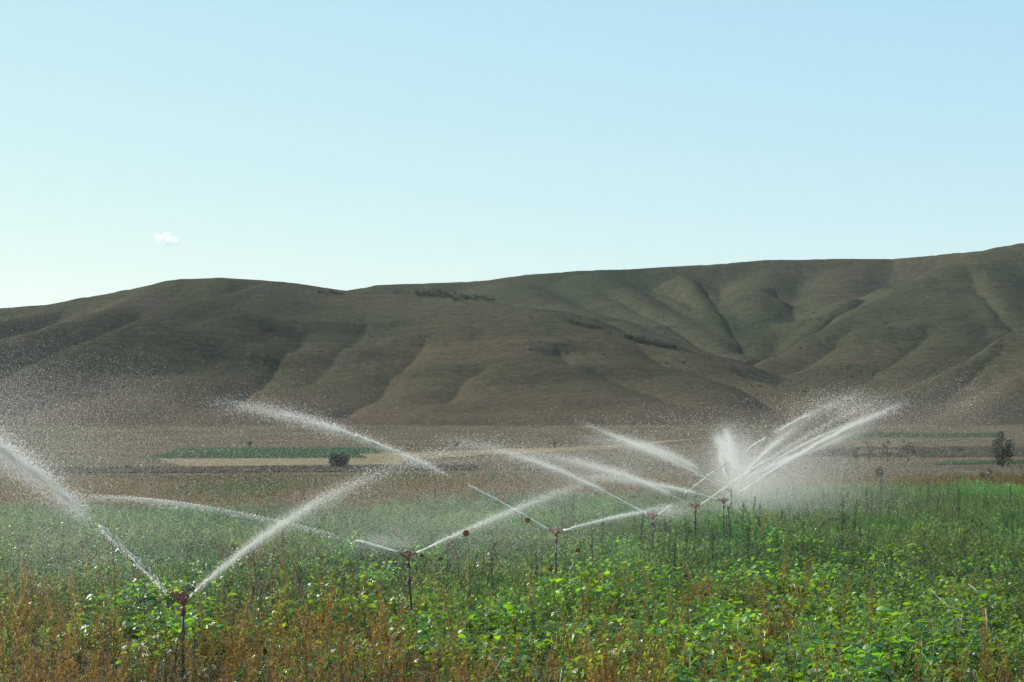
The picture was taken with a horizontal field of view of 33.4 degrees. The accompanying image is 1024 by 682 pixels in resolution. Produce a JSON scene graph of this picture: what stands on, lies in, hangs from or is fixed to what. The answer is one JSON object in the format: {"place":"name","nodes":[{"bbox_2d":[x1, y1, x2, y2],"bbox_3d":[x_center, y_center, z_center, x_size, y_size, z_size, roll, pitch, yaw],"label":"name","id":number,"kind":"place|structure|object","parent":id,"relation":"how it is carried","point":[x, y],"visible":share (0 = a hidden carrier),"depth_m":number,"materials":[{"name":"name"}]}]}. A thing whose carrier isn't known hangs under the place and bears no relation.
{"place":"outdoors","nodes":[
{"label":"outdoors","id":0,"kind":"place"},
{"bbox_2d":[94,473,425,480],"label":"meadow","id":1,"kind":"structure","parent":0,"point":[152,475],"depth_m":252.94,"materials":[{"name":"plant"}]},
{"bbox_2d":[145,447,379,457],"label":"green field","id":2,"kind":"structure","parent":0,"point":[352,452],"depth_m":557.46,"materials":[{"name":"plant"}]},
{"bbox_2d":[51,465,477,471],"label":"tilled field","id":3,"kind":"structure","parent":0,"point":[240,468],"depth_m":337.50,"materials":[{"name":"soil"}]},
{"bbox_2d":[159,458,406,465],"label":"stubble field","id":4,"kind":"structure","parent":0,"point":[249,462],"depth_m":408.08,"materials":[{"name":"plant"}]},
{"bbox_2d":[0,325,627,641],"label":"spray mist","id":5,"kind":"structure","parent":0,"point":[42,507],"depth_m":25.59,"materials":[{"name":"liquid"}]},
{"bbox_2d":[12,336,817,595],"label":"spray mist","id":6,"kind":"structure","parent":0,"point":[425,505],"depth_m":33.80,"materials":[{"name":"liquid"}]},
{"bbox_2d":[0,243,1023,425],"bbox_3d":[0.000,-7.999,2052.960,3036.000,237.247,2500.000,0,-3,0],"label":"hills","id":7,"kind":"structure","parent":0,"point":[455,367],"depth_m":1457.05,"materials":[{"name":"soil"}]},
{"bbox_2d":[0,424,1023,681],"bbox_3d":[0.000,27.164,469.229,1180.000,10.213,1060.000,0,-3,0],"label":"ground","id":8,"kind":"structure","parent":0,"point":[424,438],"depth_m":675.50,"materials":[{"name":"soil"}]},
{"bbox_2d":[108,538,115,663],"bbox_3d":[-6.062,3.942,25.840,0.135,1.906,0.036,0,-3,-8],"label":"dry flower","id":9,"kind":"object","parent":8,"relation":"on","point":[115,592],"visible":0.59,"depth_m":25.85,"materials":[{"name":"plant"}]},
{"bbox_2d":[116,662,127,681],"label":"weed stalk","id":10,"kind":"object","parent":8,"relation":"on","point":[124,669],"visible":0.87,"depth_m":18.25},
{"bbox_2d":[134,643,145,681],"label":"weed stalk","id":11,"kind":"object","parent":8,"relation":"on","point":[138,656],"visible":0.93,"depth_m":20.53,"materials":[{"name":"plant"}]},
{"bbox_2d":[135,583,152,637],"bbox_3d":[-5.881,4.413,27.383,0.298,1.120,0.346,-2,-3,34],"label":"weed stalk","id":12,"kind":"object","parent":8,"relation":"on","point":[144,602],"visible":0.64,"depth_m":27.33,"materials":[{"name":"plant"}]},
{"bbox_2d":[143,647,155,681],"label":"weed stalk","id":13,"kind":"object","parent":8,"relation":"on","point":[149,660],"visible":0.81,"depth_m":20.04,"materials":[{"name":"plant"}]},
{"bbox_2d":[146,609,157,653],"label":"weed stalk","id":14,"kind":"object","parent":8,"relation":"on","point":[153,626],"visible":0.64,"depth_m":26.07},
{"bbox_2d":[149,659,163,681],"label":"weed stalk","id":15,"kind":"object","parent":8,"relation":"on","point":[159,669],"visible":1,"depth_m":18.12,"materials":[{"name":"plant"}]},
{"bbox_2d":[156,647,171,681],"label":"weed stalk","id":16,"kind":"object","parent":8,"relation":"on","point":[165,661],"visible":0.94,"depth_m":18.58,"materials":[{"name":"plant"}]},
{"bbox_2d":[165,643,173,679],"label":"weed stalk","id":17,"kind":"object","parent":8,"relation":"on","point":[169,658],"visible":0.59,"depth_m":20.47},
{"bbox_2d":[167,640,178,681],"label":"weed stalk","id":18,"kind":"object","parent":8,"relation":"on","point":[171,647],"visible":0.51,"depth_m":20.45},
{"bbox_2d":[166,648,180,681],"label":"weed stalk","id":19,"kind":"object","parent":8,"relation":"on","point":[174,670],"visible":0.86,"depth_m":19.18,"materials":[{"name":"plant"}]},
{"bbox_2d":[168,637,179,679],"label":"weed stalk","id":20,"kind":"object","parent":8,"relation":"on","point":[176,645],"visible":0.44,"depth_m":20.12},
{"bbox_2d":[172,629,191,681],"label":"weed stalk","id":21,"kind":"object","parent":8,"relation":"on","point":[182,669],"visible":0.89,"depth_m":20.02,"materials":[{"name":"plant"}]},
{"bbox_2d":[170,590,194,681],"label":"sprinkler","id":22,"kind":"object","parent":8,"relation":"on","point":[183,599],"visible":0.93,"depth_m":21.31,"materials":[{"name":"red plastic"}]},
{"bbox_2d":[0,384,204,681],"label":"water jet","id":23,"kind":"object","parent":22,"relation":"attached to","point":[6,452],"visible":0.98,"depth_m":21.34},
{"bbox_2d":[168,384,677,681],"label":"water jet","id":24,"kind":"object","parent":22,"relation":"attached to","point":[207,580],"visible":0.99,"depth_m":19.53},
{"bbox_2d":[179,627,205,681],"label":"weed stalk","id":25,"kind":"object","parent":8,"relation":"on","point":[194,641],"visible":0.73,"depth_m":20.65,"materials":[{"name":"plant"}]},
{"bbox_2d":[188,647,199,681],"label":"weed stalk","id":26,"kind":"object","parent":8,"relation":"on","point":[195,664],"visible":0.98,"depth_m":19.57,"materials":[{"name":"plant"}]},
{"bbox_2d":[208,663,216,681],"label":"weed stalk","id":27,"kind":"object","parent":8,"relation":"on","point":[210,672],"visible":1,"depth_m":18.64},
{"bbox_2d":[211,655,220,681],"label":"weed stalk","id":28,"kind":"object","parent":8,"relation":"on","point":[214,661],"visible":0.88,"depth_m":19.12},
{"bbox_2d":[215,584,222,619],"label":"weed stalk","id":29,"kind":"object","parent":8,"relation":"on","point":[217,599],"visible":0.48,"depth_m":29.70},
{"bbox_2d":[220,528,224,560],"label":"weed stalk","id":30,"kind":"object","parent":8,"relation":"on","point":[223,537],"visible":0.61,"depth_m":40.03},
{"bbox_2d":[220,580,227,615],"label":"weed stalk","id":31,"kind":"object","parent":8,"relation":"on","point":[223,602],"visible":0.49,"depth_m":28.29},
{"bbox_2d":[226,596,232,633],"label":"weed stalk","id":32,"kind":"object","parent":8,"relation":"on","point":[230,599],"visible":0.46,"depth_m":26.97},
{"bbox_2d":[251,561,259,602],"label":"weed stalk","id":33,"kind":"object","parent":8,"relation":"on","point":[255,567],"visible":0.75,"depth_m":32.31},
{"bbox_2d":[255,570,267,629],"bbox_3d":[-4.326,4.501,29.269,0.325,1.134,0.324,2,-4,-37],"label":"weed stalk","id":34,"kind":"object","parent":8,"relation":"on","point":[260,597],"visible":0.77,"depth_m":29.23,"materials":[{"name":"plant"}]},
{"bbox_2d":[267,545,277,626],"bbox_3d":[-4.286,4.381,30.541,0.208,1.500,0.248,-2,-4,37],"label":"weed stalk","id":35,"kind":"object","parent":8,"relation":"on","point":[271,578],"visible":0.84,"depth_m":30.54,"materials":[{"name":"plant"}]},
{"bbox_2d":[278,529,285,567],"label":"weed stalk","id":36,"kind":"object","parent":8,"relation":"on","point":[282,554],"visible":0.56,"depth_m":40.19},
{"bbox_2d":[296,566,304,601],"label":"weed stalk","id":37,"kind":"object","parent":8,"relation":"on","point":[300,581],"visible":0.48,"depth_m":33.00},
{"bbox_2d":[291,563,311,622],"bbox_3d":[-3.589,4.418,29.104,0.395,1.285,0.384,-2,-2,-36],"label":"weed stalk","id":38,"kind":"object","parent":8,"relation":"on","point":[300,585],"visible":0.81,"depth_m":29.13,"materials":[{"name":"plant"}]},
{"bbox_2d":[314,544,327,604],"bbox_3d":[-3.520,4.472,31.639,0.228,1.428,0.305,4,-5,-57],"label":"weed stalk","id":39,"kind":"object","parent":8,"relation":"on","point":[321,568],"visible":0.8,"depth_m":31.65,"materials":[{"name":"plant"}]},
{"bbox_2d":[328,452,349,466],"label":"bush","id":40,"kind":"object","parent":8,"relation":"on","point":[334,462],"visible":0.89,"depth_m":356.80,"materials":[{"name":"green plant"}]},
{"bbox_2d":[340,574,345,615],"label":"weed stalk","id":41,"kind":"object","parent":8,"relation":"on","point":[343,586],"visible":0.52,"depth_m":30.43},
{"bbox_2d":[355,596,361,642],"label":"weed stalk","id":42,"kind":"object","parent":8,"relation":"on","point":[359,603],"visible":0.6,"depth_m":27.15,"materials":[{"name":"plant"}]},
{"bbox_2d":[360,574,367,618],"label":"weed stalk","id":43,"kind":"object","parent":8,"relation":"on","point":[364,587],"visible":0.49,"depth_m":30.18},
{"bbox_2d":[375,526,384,565],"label":"weed stalk","id":44,"kind":"object","parent":8,"relation":"on","point":[379,543],"visible":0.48,"depth_m":41.09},
{"bbox_2d":[383,530,392,564],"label":"weed stalk","id":45,"kind":"object","parent":8,"relation":"on","point":[390,548],"visible":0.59,"depth_m":40.41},
{"bbox_2d":[397,550,415,612],"bbox_3d":[-1.757,4.305,28.505,0.317,1.621,0.085,0,-3,10],"label":"sprinkler","id":46,"kind":"object","parent":8,"relation":"on","point":[407,556],"visible":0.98,"depth_m":28.51,"materials":[{"name":"red plastic"}]},
{"bbox_2d":[2,463,425,631],"bbox_3d":[-5.965,3.346,29.350,9.388,3.055,5.443,0,-3,0],"label":"water jet","id":47,"kind":"object","parent":46,"relation":"attached to","point":[180,504],"visible":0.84,"depth_m":28.93},
{"bbox_2d":[411,440,766,604],"bbox_3d":[1.329,2.999,29.200,5.816,3.724,4.501,-1,-3,21],"label":"water jet","id":48,"kind":"object","parent":46,"relation":"attached to","point":[468,529],"visible":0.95,"depth_m":28.68},
{"bbox_2d":[419,553,426,643],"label":"dry flower","id":49,"kind":"object","parent":8,"relation":"on","point":[421,555],"visible":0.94,"depth_m":27.35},
{"bbox_2d":[437,580,446,625],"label":"weed stalk","id":50,"kind":"object","parent":8,"relation":"on","point":[442,602],"visible":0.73,"depth_m":26.66,"materials":[{"name":"plant"}]},
{"bbox_2d":[438,556,445,628],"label":"dry flower","id":51,"kind":"object","parent":8,"relation":"on","point":[440,558],"visible":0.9,"depth_m":26.85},
{"bbox_2d":[442,543,455,587],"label":"weed stalk","id":52,"kind":"object","parent":8,"relation":"on","point":[447,561],"visible":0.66,"depth_m":35.55,"materials":[{"name":"plant"}]},
{"bbox_2d":[446,572,453,609],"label":"weed stalk","id":53,"kind":"object","parent":8,"relation":"on","point":[450,586],"visible":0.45,"depth_m":29.64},
{"bbox_2d":[462,530,470,629],"bbox_3d":[-0.746,4.034,27.836,0.156,1.922,0.047,0,-3,0],"label":"dry flower","id":54,"kind":"object","parent":8,"relation":"on","point":[466,533],"visible":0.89,"depth_m":27.86,"materials":[{"name":"plant"}]},
{"bbox_2d":[481,603,486,633],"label":"weed stalk","id":55,"kind":"object","parent":8,"relation":"on","point":[483,608],"visible":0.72,"depth_m":26.59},
{"bbox_2d":[486,541,497,605],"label":"weed stalk","id":56,"kind":"object","parent":8,"relation":"on","point":[492,574],"visible":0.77,"depth_m":31.00,"materials":[{"name":"plant"}]},
{"bbox_2d":[0,477,1023,681],"bbox_3d":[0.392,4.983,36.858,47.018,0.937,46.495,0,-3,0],"label":"leafy crop","id":57,"kind":"object","parent":8,"relation":"on","point":[712,625],"visible":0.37,"depth_m":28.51,"materials":[{"name":"green plant"}]},
{"bbox_2d":[0,505,1023,681],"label":"dry weeds","id":58,"kind":"object","parent":8,"relation":"on","point":[230,645],"visible":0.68,"depth_m":23.65,"materials":[{"name":"plant"}]},
{"bbox_2d":[985,609,987,634],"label":"dry twig","id":59,"kind":"object","parent":58,"relation":"on","point":[986,622],"visible":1,"depth_m":18.88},
{"bbox_2d":[524,516,531,601],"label":"dry flower","id":60,"kind":"object","parent":8,"relation":"on","point":[527,519],"visible":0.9,"depth_m":32.85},
{"bbox_2d":[533,549,541,585],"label":"weed stalk","id":61,"kind":"object","parent":8,"relation":"on","point":[537,566],"visible":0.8,"depth_m":33.84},
{"bbox_2d":[548,566,555,669],"bbox_3d":[0.593,4.104,25.331,0.128,1.533,0.031,0,-3,-8],"label":"dry flower","id":62,"kind":"object","parent":8,"relation":"on","point":[550,568],"visible":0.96,"depth_m":25.35,"materials":[{"name":"plant"}]},
{"bbox_2d":[549,528,562,574],"bbox_3d":[0.891,4.610,34.696,0.314,1.633,0.085,-2,-3,28],"label":"sprinkler","id":63,"kind":"object","parent":8,"relation":"on","point":[557,532],"visible":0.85,"depth_m":34.70,"materials":[{"name":"red plastic"}]},
{"bbox_2d":[75,353,548,580],"bbox_3d":[-5.453,2.749,38.054,13.130,5.114,8.316,0,-3,0],"label":"water jet","id":64,"kind":"object","parent":63,"relation":"attached to","point":[356,436],"visible":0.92,"depth_m":36.89},
{"bbox_2d":[563,481,753,588],"bbox_3d":[3.214,3.877,34.430,5.194,2.495,3.451,-1,-3,26],"label":"water jet","id":65,"kind":"object","parent":63,"relation":"attached to","point":[617,516],"visible":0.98,"depth_m":34.44},
{"bbox_2d":[575,548,582,620],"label":"dry flower","id":66,"kind":"object","parent":8,"relation":"on","point":[577,550],"visible":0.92,"depth_m":26.85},
{"bbox_2d":[586,525,596,567],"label":"weed stalk","id":67,"kind":"object","parent":8,"relation":"on","point":[591,544],"visible":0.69,"depth_m":37.95,"materials":[{"name":"plant"}]},
{"bbox_2d":[637,512,645,548],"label":"weed stalk","id":68,"kind":"object","parent":8,"relation":"on","point":[641,530],"visible":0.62,"depth_m":44.60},
{"bbox_2d":[647,513,657,559],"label":"sprinkler","id":69,"kind":"object","parent":8,"relation":"on","point":[652,518],"visible":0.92,"depth_m":40.94,"materials":[{"name":"red plastic"}]},
{"bbox_2d":[409,430,646,558],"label":"water jet","id":70,"kind":"object","parent":69,"relation":"attached to","point":[559,471],"visible":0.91,"depth_m":43.01},
{"bbox_2d":[659,383,874,550],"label":"water jet","id":71,"kind":"object","parent":69,"relation":"attached to","point":[797,421],"visible":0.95,"depth_m":41.95},
{"bbox_2d":[660,516,667,549],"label":"weed stalk","id":72,"kind":"object","parent":8,"relation":"on","point":[665,527],"visible":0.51,"depth_m":45.49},
{"bbox_2d":[663,526,674,570],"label":"weed stalk","id":73,"kind":"object","parent":8,"relation":"on","point":[669,542],"visible":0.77,"depth_m":38.87,"materials":[{"name":"plant"}]},
{"bbox_2d":[671,539,679,573],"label":"weed stalk","id":74,"kind":"object","parent":8,"relation":"on","point":[675,553],"visible":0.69,"depth_m":38.68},
{"bbox_2d":[681,529,693,571],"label":"weed stalk","id":75,"kind":"object","parent":8,"relation":"on","point":[686,536],"visible":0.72,"depth_m":39.29,"materials":[{"name":"plant"}]},
{"bbox_2d":[690,502,699,542],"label":"sprinkler","id":76,"kind":"object","parent":8,"relation":"on","point":[696,505],"visible":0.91,"depth_m":46.19,"materials":[{"name":"red plastic"}]},
{"bbox_2d":[478,439,689,539],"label":"water jet","id":77,"kind":"object","parent":76,"relation":"attached to","point":[632,479],"visible":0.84,"depth_m":47.55},
{"bbox_2d":[700,390,920,550],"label":"water jet","id":78,"kind":"object","parent":76,"relation":"attached to","point":[755,467],"visible":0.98,"depth_m":45.58},
{"bbox_2d":[707,525,717,570],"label":"weed stalk","id":79,"kind":"object","parent":8,"relation":"on","point":[712,545],"visible":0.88,"depth_m":39.35,"materials":[{"name":"plant"}]},
{"bbox_2d":[718,497,728,537],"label":"sprinkler","id":80,"kind":"object","parent":8,"relation":"on","point":[723,500],"visible":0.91,"depth_m":49.34,"materials":[{"name":"red plastic"}]},
{"bbox_2d":[567,471,720,533],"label":"water jet","id":81,"kind":"object","parent":80,"relation":"attached to","point":[672,488],"visible":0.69,"depth_m":49.60},
{"bbox_2d":[720,389,952,535],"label":"water jet","id":82,"kind":"object","parent":80,"relation":"attached to","point":[824,441],"visible":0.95,"depth_m":48.37},
{"bbox_2d":[727,507,734,538],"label":"weed stalk","id":83,"kind":"object","parent":8,"relation":"on","point":[729,525],"visible":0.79,"depth_m":47.56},
{"bbox_2d":[745,522,752,567],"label":"weed stalk","id":84,"kind":"object","parent":8,"relation":"on","point":[749,536],"visible":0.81,"depth_m":39.39,"materials":[{"name":"plant"}]},
{"bbox_2d":[827,496,850,565],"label":"weed stalk","id":85,"kind":"object","parent":8,"relation":"on","point":[842,528],"visible":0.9,"depth_m":41.12,"materials":[{"name":"plant"}]},
{"bbox_2d":[850,499,858,539],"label":"weed stalk","id":86,"kind":"object","parent":8,"relation":"on","point":[855,505],"visible":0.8,"depth_m":48.60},
{"bbox_2d":[866,441,873,462],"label":"tree","id":87,"kind":"object","parent":8,"relation":"on","point":[868,446],"visible":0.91,"depth_m":402.19,"materials":[{"name":"green plant"}]},
{"bbox_2d":[873,466,884,480],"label":"bush","id":88,"kind":"object","parent":8,"relation":"on","point":[881,469],"visible":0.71,"depth_m":114.92,"materials":[{"name":"green plant"}]},
{"bbox_2d":[881,440,891,461],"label":"tree","id":89,"kind":"object","parent":8,"relation":"on","point":[887,449],"visible":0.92,"depth_m":413.45,"materials":[{"name":"green plant"}]},
{"bbox_2d":[899,437,917,460],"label":"tree","id":90,"kind":"object","parent":8,"relation":"on","point":[910,449],"visible":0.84,"depth_m":423.13,"materials":[{"name":"green plant"}]},
{"bbox_2d":[915,530,928,564],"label":"weed stalk","id":91,"kind":"object","parent":8,"relation":"on","point":[924,552],"visible":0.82,"depth_m":40.60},
{"bbox_2d":[956,488,960,519],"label":"weed stalk","id":92,"kind":"object","parent":8,"relation":"on","point":[958,503],"visible":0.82,"depth_m":59.75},
{"bbox_2d":[959,533,969,568],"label":"weed stalk","id":93,"kind":"object","parent":8,"relation":"on","point":[964,549],"visible":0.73,"depth_m":40.66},
{"bbox_2d":[979,468,997,478],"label":"bush","id":94,"kind":"object","parent":8,"relation":"on","point":[988,475],"visible":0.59,"depth_m":114.83,"materials":[{"name":"green plant"}]},
{"bbox_2d":[984,593,993,635],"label":"weed stalk","id":95,"kind":"object","parent":8,"relation":"on","point":[988,613],"visible":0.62,"depth_m":26.78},
{"bbox_2d":[988,431,1015,465],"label":"tree","id":96,"kind":"object","parent":8,"relation":"on","point":[1005,451],"visible":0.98,"depth_m":360.83,"materials":[{"name":"green plant"}]},
{"bbox_2d":[1004,511,1020,553],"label":"weed stalk","id":97,"kind":"object","parent":8,"relation":"on","point":[1013,536],"visible":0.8,"depth_m":44.13,"materials":[{"name":"plant"}]},
{"bbox_2d":[0,467,1023,518],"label":"dry grass","id":98,"kind":"structure","parent":0,"point":[258,481],"depth_m":93.19,"materials":[{"name":"plant"}]},
{"bbox_2d":[0,0,1023,307],"label":"sky","id":99,"kind":"structure","parent":0,"point":[345,145],"materials":[{"name":"blue"}]},
{"bbox_2d":[360,438,702,460],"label":"stubble field","id":100,"kind":"structure","parent":0,"point":[384,456],"depth_m":555.07,"materials":[{"name":"plant"}]},
{"bbox_2d":[368,439,921,464],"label":"fallow field","id":101,"kind":"structure","parent":0,"point":[876,443],"depth_m":513.85,"materials":[{"name":"soil"}]},
{"bbox_2d":[395,316,1023,550],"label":"spray mist","id":102,"kind":"structure","parent":0,"point":[748,482],"depth_m":57.59,"materials":[{"name":"liquid"}]},
{"bbox_2d":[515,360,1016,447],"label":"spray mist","id":103,"kind":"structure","parent":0,"point":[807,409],"depth_m":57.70,"materials":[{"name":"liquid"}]},
{"bbox_2d":[768,446,1023,456],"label":"tilled field","id":104,"kind":"structure","parent":0,"point":[948,451],"depth_m":554.09,"materials":[{"name":"soil"}]},
{"bbox_2d":[847,432,998,436],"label":"green field","id":105,"kind":"structure","parent":0,"point":[881,434],"depth_m":866.60,"materials":[{"name":"plant"}]},
{"bbox_2d":[934,460,1023,463],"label":"green field","id":106,"kind":"structure","parent":0,"point":[978,461],"depth_m":398.62,"materials":[{"name":"plant"}]},
{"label":"sprinkler","id":107,"kind":"object","parent":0,"visible":0},
{"bbox_2d":[560,419,726,514],"bbox_3d":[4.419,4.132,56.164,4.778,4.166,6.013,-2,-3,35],"label":"water jet","id":108,"kind":"object","parent":107,"relation":"attached to","point":[668,454],"visible":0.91,"depth_m":56.17},
{"bbox_2d":[681,446,741,516],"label":"water jet","id":109,"kind":"object","parent":107,"relation":"attached to","point":[723,462],"visible":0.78,"depth_m":56.15},
{"bbox_2d":[733,411,828,516],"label":"water jet","id":110,"kind":"object","parent":107,"relation":"attached to","point":[765,452],"visible":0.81,"depth_m":54.60},
{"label":"sprinkler","id":111,"kind":"object","parent":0,"visible":0},
{"bbox_2d":[691,432,750,504],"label":"water jet","id":112,"kind":"object","parent":111,"relation":"attached to","point":[724,452],"visible":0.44,"depth_m":66.69},
{"bbox_2d":[697,423,759,505],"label":"water jet","id":113,"kind":"object","parent":111,"relation":"attached to","point":[727,437],"visible":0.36,"depth_m":67.28},
{"bbox_2d":[751,409,888,503],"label":"water jet","id":114,"kind":"object","parent":111,"relation":"attached to","point":[812,440],"visible":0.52,"depth_m":69.63},
{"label":"sprinkler","id":115,"kind":"object","parent":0,"visible":0},
{"bbox_2d":[753,423,901,496],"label":"water jet","id":116,"kind":"object","parent":115,"relation":"attached to","point":[794,456],"visible":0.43,"depth_m":74.72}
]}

